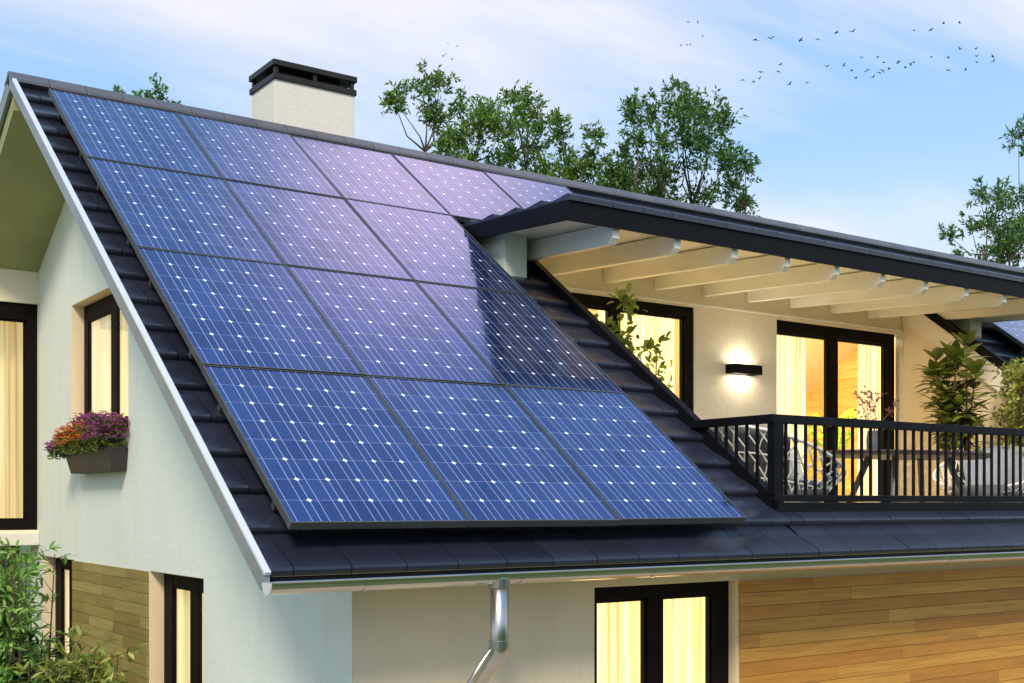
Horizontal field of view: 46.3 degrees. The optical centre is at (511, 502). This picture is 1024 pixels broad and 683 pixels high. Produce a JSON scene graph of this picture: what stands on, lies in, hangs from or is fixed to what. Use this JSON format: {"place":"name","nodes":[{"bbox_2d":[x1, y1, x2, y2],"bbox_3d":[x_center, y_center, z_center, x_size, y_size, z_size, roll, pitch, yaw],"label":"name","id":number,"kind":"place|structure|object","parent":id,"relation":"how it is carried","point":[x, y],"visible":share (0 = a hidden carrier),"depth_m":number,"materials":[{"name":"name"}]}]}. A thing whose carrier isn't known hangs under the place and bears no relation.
{"place":"outdoors","nodes":[
{"label":"outdoors","id":0,"kind":"place"},
{"bbox_2d":[20,545,30,642],"bbox_3d":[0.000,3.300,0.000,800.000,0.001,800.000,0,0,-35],"label":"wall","id":1,"kind":"structure","parent":0,"point":[23,549],"depth_m":62.06,"materials":[{"name":"white paint"}]},
{"bbox_2d":[0,537,77,682],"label":"shrub","id":2,"kind":"object","parent":1,"relation":"on","point":[10,597],"visible":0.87,"depth_m":8.29,"materials":[{"name":"green plant"}]},
{"bbox_2d":[0,622,83,682],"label":"shrub","id":3,"kind":"object","parent":1,"relation":"on","point":[43,651],"visible":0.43,"depth_m":8.25,"materials":[{"name":"green plant"}]},
{"bbox_2d":[5,624,152,682],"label":"shrub","id":4,"kind":"object","parent":1,"relation":"on","point":[76,663],"visible":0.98,"depth_m":8.15,"materials":[{"name":"green plant"}]},
{"bbox_2d":[112,72,181,104],"bbox_3d":[-4.406,-0.895,14.568,3.038,8.640,0.460,0,0,-38],"label":"tree","id":5,"kind":"object","parent":1,"relation":"on","point":[149,94],"visible":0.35,"depth_m":14.56,"materials":[{"name":"green plant"}]},
{"bbox_2d":[378,58,638,187],"bbox_3d":[-0.031,-1.994,20.644,5.040,10.832,1.924,0,0,-35],"label":"tree","id":6,"kind":"object","parent":1,"relation":"on","point":[487,117],"visible":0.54,"depth_m":20.42,"materials":[{"name":"green plant"}]},
{"bbox_2d":[0,58,1023,682],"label":"house","id":7,"kind":"structure","parent":1,"relation":"on","point":[190,554],"depth_m":8.85,"materials":[{"name":"paint"}]},
{"bbox_2d":[0,321,22,517],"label":"curtain","id":8,"kind":"object","parent":7,"relation":"hanging from","point":[11,419],"visible":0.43,"depth_m":11.66,"materials":[{"name":"beige fabric"}]},
{"bbox_2d":[0,301,36,529],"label":"window","id":9,"kind":"structure","parent":7,"relation":"in","point":[26,314],"depth_m":11.49,"materials":[{"name":"black metal"}]},
{"bbox_2d":[55,557,73,679],"bbox_3d":[-4.027,1.699,10.965,0.030,2.391,1.054,0,0,-35],"label":"window","id":10,"kind":"structure","parent":7,"relation":"in","point":[63,578],"depth_m":11.20,"materials":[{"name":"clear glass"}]},
{"bbox_2d":[42,409,129,473],"bbox_3d":[-3.449,-0.485,9.687,0.326,0.479,1.515,0,0,-35],"label":"flower box","id":11,"kind":"object","parent":7,"relation":"attached to","point":[81,449],"visible":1,"depth_m":9.32,"materials":[{"name":"purple plant"}]},
{"bbox_2d":[84,294,127,431],"bbox_3d":[-3.311,-1.143,9.938,0.030,1.173,1.598,0,0,-35],"label":"window","id":12,"kind":"structure","parent":7,"relation":"in","point":[105,325],"depth_m":10.09,"materials":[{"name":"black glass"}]},
{"bbox_2d":[48,88,222,178],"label":"solar panel","id":13,"kind":"object","parent":7,"relation":"attached to","point":[107,129],"visible":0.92,"depth_m":9.09,"materials":[{"name":"blue glass"}]},
{"bbox_2d":[164,573,203,682],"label":"window","id":14,"kind":"structure","parent":7,"relation":"in","point":[183,595],"depth_m":8.55,"materials":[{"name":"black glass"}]},
{"bbox_2d":[86,157,284,263],"bbox_3d":[-2.277,-1.971,8.272,1.002,0.118,1.388,0,36,-35],"label":"solar panel","id":15,"kind":"object","parent":7,"relation":"attached to","point":[161,209],"visible":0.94,"depth_m":8.20,"materials":[{"name":"blue glass"}]},
{"bbox_2d":[135,247,364,375],"bbox_3d":[-1.631,-1.136,7.344,1.002,0.118,1.414,0,37,-35],"label":"solar panel","id":16,"kind":"object","parent":7,"relation":"attached to","point":[230,312],"visible":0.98,"depth_m":7.26,"materials":[{"name":"blue glass"}]},
{"bbox_2d":[177,112,343,197],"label":"solar panel","id":17,"kind":"object","parent":7,"relation":"attached to","point":[249,154],"visible":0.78,"depth_m":9.67,"materials":[{"name":"blue glass"}]},
{"bbox_2d":[224,179,414,280],"bbox_3d":[-1.452,-1.971,8.848,1.002,0.118,1.388,0,36,-35],"label":"solar panel","id":18,"kind":"object","parent":7,"relation":"attached to","point":[309,230],"visible":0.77,"depth_m":8.78,"materials":[{"name":"glass"}]},
{"bbox_2d":[201,365,469,529],"bbox_3d":[-0.974,-0.284,6.404,1.002,0.118,1.432,0,36,-35],"label":"solar panel","id":19,"kind":"object","parent":7,"relation":"attached to","point":[330,451],"visible":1,"depth_m":6.29,"materials":[{"name":"blue glass"}]},
{"bbox_2d":[291,135,450,214],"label":"solar panel","id":20,"kind":"object","parent":7,"relation":"attached to","point":[357,173],"visible":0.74,"depth_m":10.26,"materials":[{"name":"glass"}]},
{"bbox_2d":[286,265,503,385],"bbox_3d":[-0.805,-1.135,7.921,1.002,0.118,1.414,0,36,-35],"label":"solar panel","id":21,"kind":"object","parent":7,"relation":"attached to","point":[390,327],"visible":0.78,"depth_m":7.85,"materials":[{"name":"blue glass"}]},
{"bbox_2d":[344,198,527,294],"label":"solar panel","id":22,"kind":"object","parent":7,"relation":"attached to","point":[432,247],"visible":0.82,"depth_m":9.36,"materials":[{"name":"glass"}]},
{"bbox_2d":[392,154,521,221],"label":"solar panel","id":23,"kind":"object","parent":7,"relation":"attached to","point":[458,193],"visible":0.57,"depth_m":10.88,"materials":[{"name":"glass"}]},
{"bbox_2d":[366,376,619,526],"bbox_3d":[-0.147,-0.283,6.981,1.002,0.118,1.432,0,36,-35],"label":"solar panel","id":24,"kind":"object","parent":7,"relation":"attached to","point":[494,455],"visible":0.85,"depth_m":6.88,"materials":[{"name":"blue glass"}]},
{"bbox_2d":[416,281,622,391],"bbox_3d":[0.021,-1.134,8.497,1.002,0.118,1.414,0,36,-35],"label":"solar panel","id":25,"kind":"object","parent":7,"relation":"attached to","point":[517,339],"visible":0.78,"depth_m":8.43,"materials":[{"name":"blue glass"}]},
{"bbox_2d":[483,171,573,207],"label":"solar panel","id":26,"kind":"object","parent":7,"relation":"attached to","point":[524,193],"visible":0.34,"depth_m":11.59,"materials":[{"name":"glass"}]},
{"bbox_2d":[505,385,746,524],"bbox_3d":[0.676,-0.288,7.554,1.002,0.118,1.432,0,37,-35],"label":"solar panel","id":27,"kind":"object","parent":7,"relation":"attached to","point":[629,460],"visible":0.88,"depth_m":7.46,"materials":[{"name":"blue glass"}]},
{"bbox_2d":[571,292,692,410],"bbox_3d":[0.910,-0.826,11.407,2.145,2.252,0.085,0,0,-35],"label":"balcony door","id":28,"kind":"structure","parent":7,"relation":"in","point":[684,315],"depth_m":11.89,"materials":[{"name":"black metal"}]},
{"bbox_2d":[594,282,673,388],"bbox_3d":[1.059,-0.807,10.393,0.467,2.213,0.891,0,0,43],"label":"climbing plant","id":29,"kind":"object","parent":7,"relation":"on","point":[624,299],"visible":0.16,"depth_m":10.34,"materials":[{"name":"green plant"}]},
{"bbox_2d":[598,310,673,392],"bbox_3d":[1.248,-0.850,12.002,1.020,2.260,0.060,0,0,-35],"label":"curtain","id":30,"kind":"object","parent":7,"relation":"attached to","point":[655,328],"visible":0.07,"depth_m":12.13,"materials":[{"name":"beige fabric"}]},
{"bbox_2d":[597,597,704,682],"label":"curtain","id":31,"kind":"object","parent":7,"relation":"hanging from","point":[618,642],"visible":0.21,"depth_m":7.79,"materials":[{"name":"beige fabric"}]},
{"bbox_2d":[594,581,728,682],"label":"window","id":32,"kind":"structure","parent":7,"relation":"in","point":[716,593],"depth_m":7.48,"materials":[{"name":"black metal"}]},
{"bbox_2d":[726,363,761,375],"bbox_3d":[2.379,-1.365,12.285,0.400,0.094,0.129,0,0,-35],"label":"wall lamp","id":33,"kind":"object","parent":7,"relation":"attached to","point":[744,369],"visible":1,"depth_m":12.21,"materials":[{"name":"black metal"}]},
{"bbox_2d":[710,425,845,494],"bbox_3d":[1.927,-0.140,9.057,1.119,0.885,1.038,0,0,-45],"label":"wicker chair","id":34,"kind":"object","parent":7,"relation":"on","point":[762,448],"visible":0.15,"depth_m":8.74,"materials":[{"name":"white wicker"}]},
{"bbox_2d":[789,448,803,479],"bbox_3d":[2.134,-0.280,9.316,0.148,0.280,0.300,0,0,-35],"label":"scatter cushion","id":35,"kind":"object","parent":34,"relation":"on","point":[800,472],"visible":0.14,"depth_m":9.21,"materials":[{"name":"fabric"}]},
{"bbox_2d":[777,335,805,471],"bbox_3d":[2.970,-0.850,13.204,0.740,2.260,0.060,0,0,-35],"label":"curtain","id":36,"kind":"object","parent":7,"relation":"attached to","point":[791,375],"visible":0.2,"depth_m":13.30,"materials":[{"name":"beige fabric"}]},
{"bbox_2d":[777,320,894,495],"bbox_3d":[3.525,-0.826,13.329,2.166,2.252,0.100,0,0,-35],"label":"balcony door","id":37,"kind":"structure","parent":7,"relation":"in","point":[831,336],"depth_m":13.34,"materials":[{"name":"black metal"}]},
{"bbox_2d":[857,344,880,494],"bbox_3d":[4.331,-0.850,14.153,0.700,2.260,0.060,0,0,-35],"label":"curtain","id":38,"kind":"object","parent":7,"relation":"hanging from","point":[869,366],"visible":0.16,"depth_m":14.04,"materials":[{"name":"beige fabric"}]},
{"bbox_2d":[822,449,989,495],"bbox_3d":[3.471,-0.065,10.493,2.000,0.744,1.000,0,0,-35],"label":"table","id":39,"kind":"object","parent":7,"relation":"on","point":[883,457],"visible":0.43,"depth_m":10.23,"materials":[{"name":"brown wood"}]},
{"bbox_2d":[847,385,898,448],"bbox_3d":[3.087,-0.728,10.292,0.469,0.580,0.304,0,0,-35],"label":"vase plant","id":40,"kind":"object","parent":39,"relation":"on","point":[874,437],"visible":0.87,"depth_m":10.25,"materials":[{"name":"red plant"}]},
{"bbox_2d":[911,329,1001,484],"bbox_3d":[4.623,-0.756,12.450,0.948,2.112,0.948,0,0,-35],"label":"rubber plant","id":41,"kind":"object","parent":7,"relation":"on","point":[951,402],"visible":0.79,"depth_m":12.34,"materials":[{"name":"green plant"}]},
{"bbox_2d":[932,445,1023,495],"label":"sofa","id":42,"kind":"object","parent":7,"relation":"on","point":[980,477],"visible":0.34,"depth_m":11.91,"materials":[{"name":"grey fabric"}]},
{"bbox_2d":[985,357,1023,455],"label":"potted shrub","id":43,"kind":"object","parent":7,"relation":"on","point":[1014,391],"visible":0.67,"depth_m":12.13,"materials":[{"name":"green plant"}]},
{"bbox_2d":[987,320,1023,354],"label":"solar panel","id":44,"kind":"object","parent":7,"relation":"attached to","point":[1013,331],"visible":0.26,"depth_m":13.74,"materials":[{"name":"blue glass"}]},
{"bbox_2d":[589,73,763,216],"bbox_3d":[3.132,-2.231,21.673,4.276,11.312,1.976,0,0,-35],"label":"tree","id":45,"kind":"object","parent":1,"relation":"on","point":[687,105],"visible":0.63,"depth_m":21.41,"materials":[{"name":"green plant"}]},
{"bbox_2d":[936,113,1023,267],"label":"tree","id":46,"kind":"object","parent":1,"relation":"on","point":[1011,235],"visible":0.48,"depth_m":25.36,"materials":[{"name":"green plant"}]},
{"bbox_2d":[0,0,1023,267],"label":"sky","id":47,"kind":"structure","parent":0,"point":[895,154],"materials":[{"name":"blue"}]},
{"bbox_2d":[807,408,856,478],"bbox_3d":[3.878,-0.422,14.597,1.139,1.444,1.030,0,0,-11],"label":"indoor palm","id":48,"kind":"object","parent":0,"point":[839,436],"visible":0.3,"depth_m":14.55,"materials":[{"name":"plant"}]}
]}

